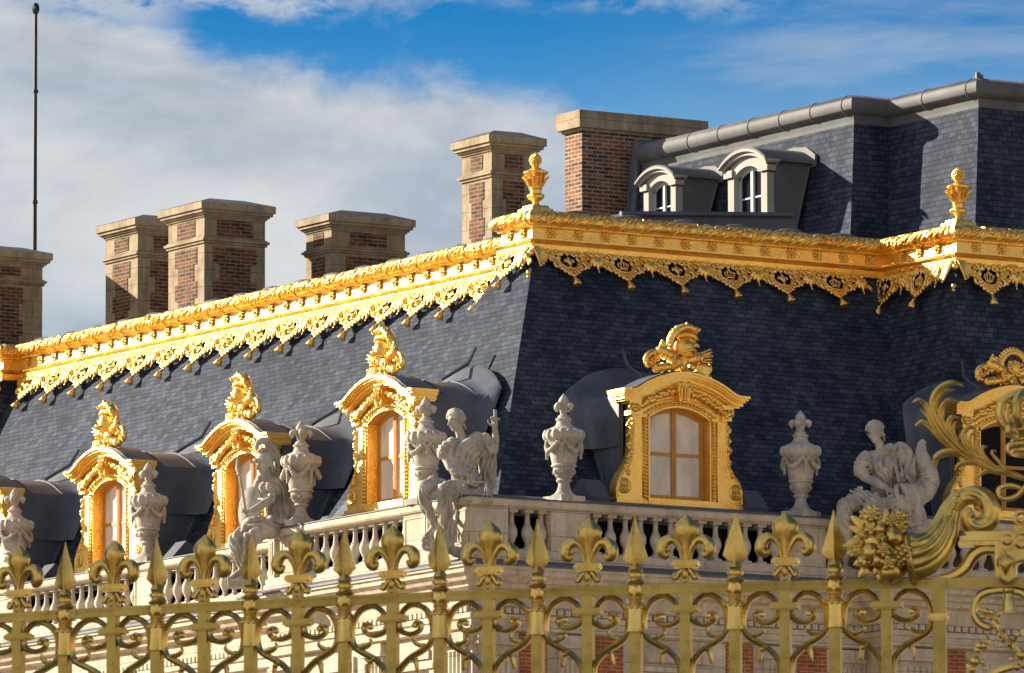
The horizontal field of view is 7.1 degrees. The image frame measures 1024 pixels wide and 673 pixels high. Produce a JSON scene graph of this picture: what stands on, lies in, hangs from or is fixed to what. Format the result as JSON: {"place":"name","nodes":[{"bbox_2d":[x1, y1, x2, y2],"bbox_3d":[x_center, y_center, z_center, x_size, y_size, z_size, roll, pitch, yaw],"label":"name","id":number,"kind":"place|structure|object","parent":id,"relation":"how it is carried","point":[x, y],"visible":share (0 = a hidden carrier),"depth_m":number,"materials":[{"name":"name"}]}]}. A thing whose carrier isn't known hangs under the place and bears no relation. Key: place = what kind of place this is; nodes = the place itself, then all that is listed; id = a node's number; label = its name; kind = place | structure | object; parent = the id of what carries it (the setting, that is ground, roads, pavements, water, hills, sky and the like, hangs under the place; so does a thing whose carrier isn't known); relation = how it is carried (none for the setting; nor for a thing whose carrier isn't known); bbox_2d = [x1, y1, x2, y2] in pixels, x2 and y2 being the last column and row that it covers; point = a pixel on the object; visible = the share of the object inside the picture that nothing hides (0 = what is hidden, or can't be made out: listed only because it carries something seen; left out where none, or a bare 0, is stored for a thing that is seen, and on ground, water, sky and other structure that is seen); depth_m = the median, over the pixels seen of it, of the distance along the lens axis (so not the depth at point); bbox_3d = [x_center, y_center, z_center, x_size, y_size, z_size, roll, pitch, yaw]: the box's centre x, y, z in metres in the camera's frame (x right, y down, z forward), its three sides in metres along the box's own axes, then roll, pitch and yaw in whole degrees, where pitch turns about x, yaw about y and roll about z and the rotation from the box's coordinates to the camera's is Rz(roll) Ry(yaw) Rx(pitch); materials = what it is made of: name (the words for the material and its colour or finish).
{"place":"outdoors","nodes":[
{"label":"outdoors","id":0,"kind":"place"},
{"bbox_2d":[32,3,38,249],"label":"flagpole","id":1,"kind":"object","parent":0,"point":[35,8],"visible":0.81,"depth_m":206.53,"materials":[{"name":"metal"}]},
{"bbox_2d":[0,0,1023,337],"label":"sky","id":2,"kind":"structure","parent":0,"point":[303,109],"materials":[{"name":"blue"}]},
{"bbox_3d":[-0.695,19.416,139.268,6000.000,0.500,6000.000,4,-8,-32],"label":"courtyard ground","id":3,"kind":"structure","parent":0,"visible":0},
{"bbox_2d":[0,510,932,672],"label":"gilded fence","id":4,"kind":"object","parent":3,"relation":"on","point":[784,537],"visible":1,"depth_m":30.27,"materials":[{"name":"gold metal"}]},
{"bbox_2d":[0,209,1023,672],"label":"palace wing","id":5,"kind":"structure","parent":3,"relation":"on","point":[690,363],"depth_m":148.78,"materials":[{"name":"grey stone"}]},
{"bbox_2d":[0,488,33,585],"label":"stone urn","id":6,"kind":"object","parent":5,"relation":"on","point":[16,528],"visible":0.81,"depth_m":157.43,"materials":[{"name":"stone"}]},
{"bbox_2d":[128,462,167,562],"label":"stone urn","id":7,"kind":"object","parent":5,"relation":"on","point":[148,503],"visible":0.97,"depth_m":153.05,"materials":[{"name":"stone"}]},
{"bbox_2d":[225,437,295,588],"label":"seated statue","id":8,"kind":"object","parent":5,"relation":"on","point":[268,491],"visible":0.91,"depth_m":146.80,"materials":[{"name":"stone"}]},
{"bbox_2d":[280,420,321,525],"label":"stone urn","id":9,"kind":"object","parent":5,"relation":"on","point":[300,472],"visible":1,"depth_m":146.47,"materials":[{"name":"stone"}]},
{"bbox_2d":[0,109,707,344],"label":"chimneys","id":10,"kind":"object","parent":5,"relation":"on","point":[193,253],"depth_m":164.89,"materials":[{"name":"brown brick"}]},
{"bbox_2d":[405,396,446,504],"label":"stone urn","id":11,"kind":"object","parent":5,"relation":"on","point":[424,439],"visible":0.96,"depth_m":142.86,"materials":[{"name":"stone"}]},
{"bbox_2d":[416,408,499,562],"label":"seated statue","id":12,"kind":"object","parent":5,"relation":"on","point":[460,457],"visible":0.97,"depth_m":141.82,"materials":[{"name":"stone"}]},
{"bbox_2d":[518,152,553,212],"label":"gilded finial","id":13,"kind":"object","parent":5,"relation":"on","point":[534,178],"visible":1,"depth_m":147.91,"materials":[{"name":"gold metal"}]},
{"bbox_2d":[543,393,584,501],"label":"stone urn","id":14,"kind":"object","parent":5,"relation":"on","point":[563,438],"visible":1,"depth_m":142.53,"materials":[{"name":"stone"}]},
{"bbox_2d":[780,410,820,516],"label":"stone urn","id":15,"kind":"object","parent":5,"relation":"on","point":[800,454],"visible":1,"depth_m":145.12,"materials":[{"name":"stone"}]},
{"bbox_2d":[626,72,1023,238],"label":"attic block","id":16,"kind":"structure","parent":5,"relation":"on","point":[867,167],"depth_m":156.26,"materials":[{"name":"stone"}]},
{"bbox_2d":[836,420,939,555],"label":"seated statue","id":17,"kind":"object","parent":5,"relation":"on","point":[901,475],"visible":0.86,"depth_m":145.14,"materials":[{"name":"stone"}]},
{"bbox_2d":[940,167,981,228],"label":"gilded finial","id":18,"kind":"object","parent":5,"relation":"on","point":[957,193],"visible":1,"depth_m":149.85,"materials":[{"name":"gold metal"}]},
{"bbox_2d":[843,380,1023,672],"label":"gate overthrow","id":19,"kind":"object","parent":3,"relation":"on","point":[890,548],"visible":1,"depth_m":29.81,"materials":[{"name":"gold metal"}]}
]}

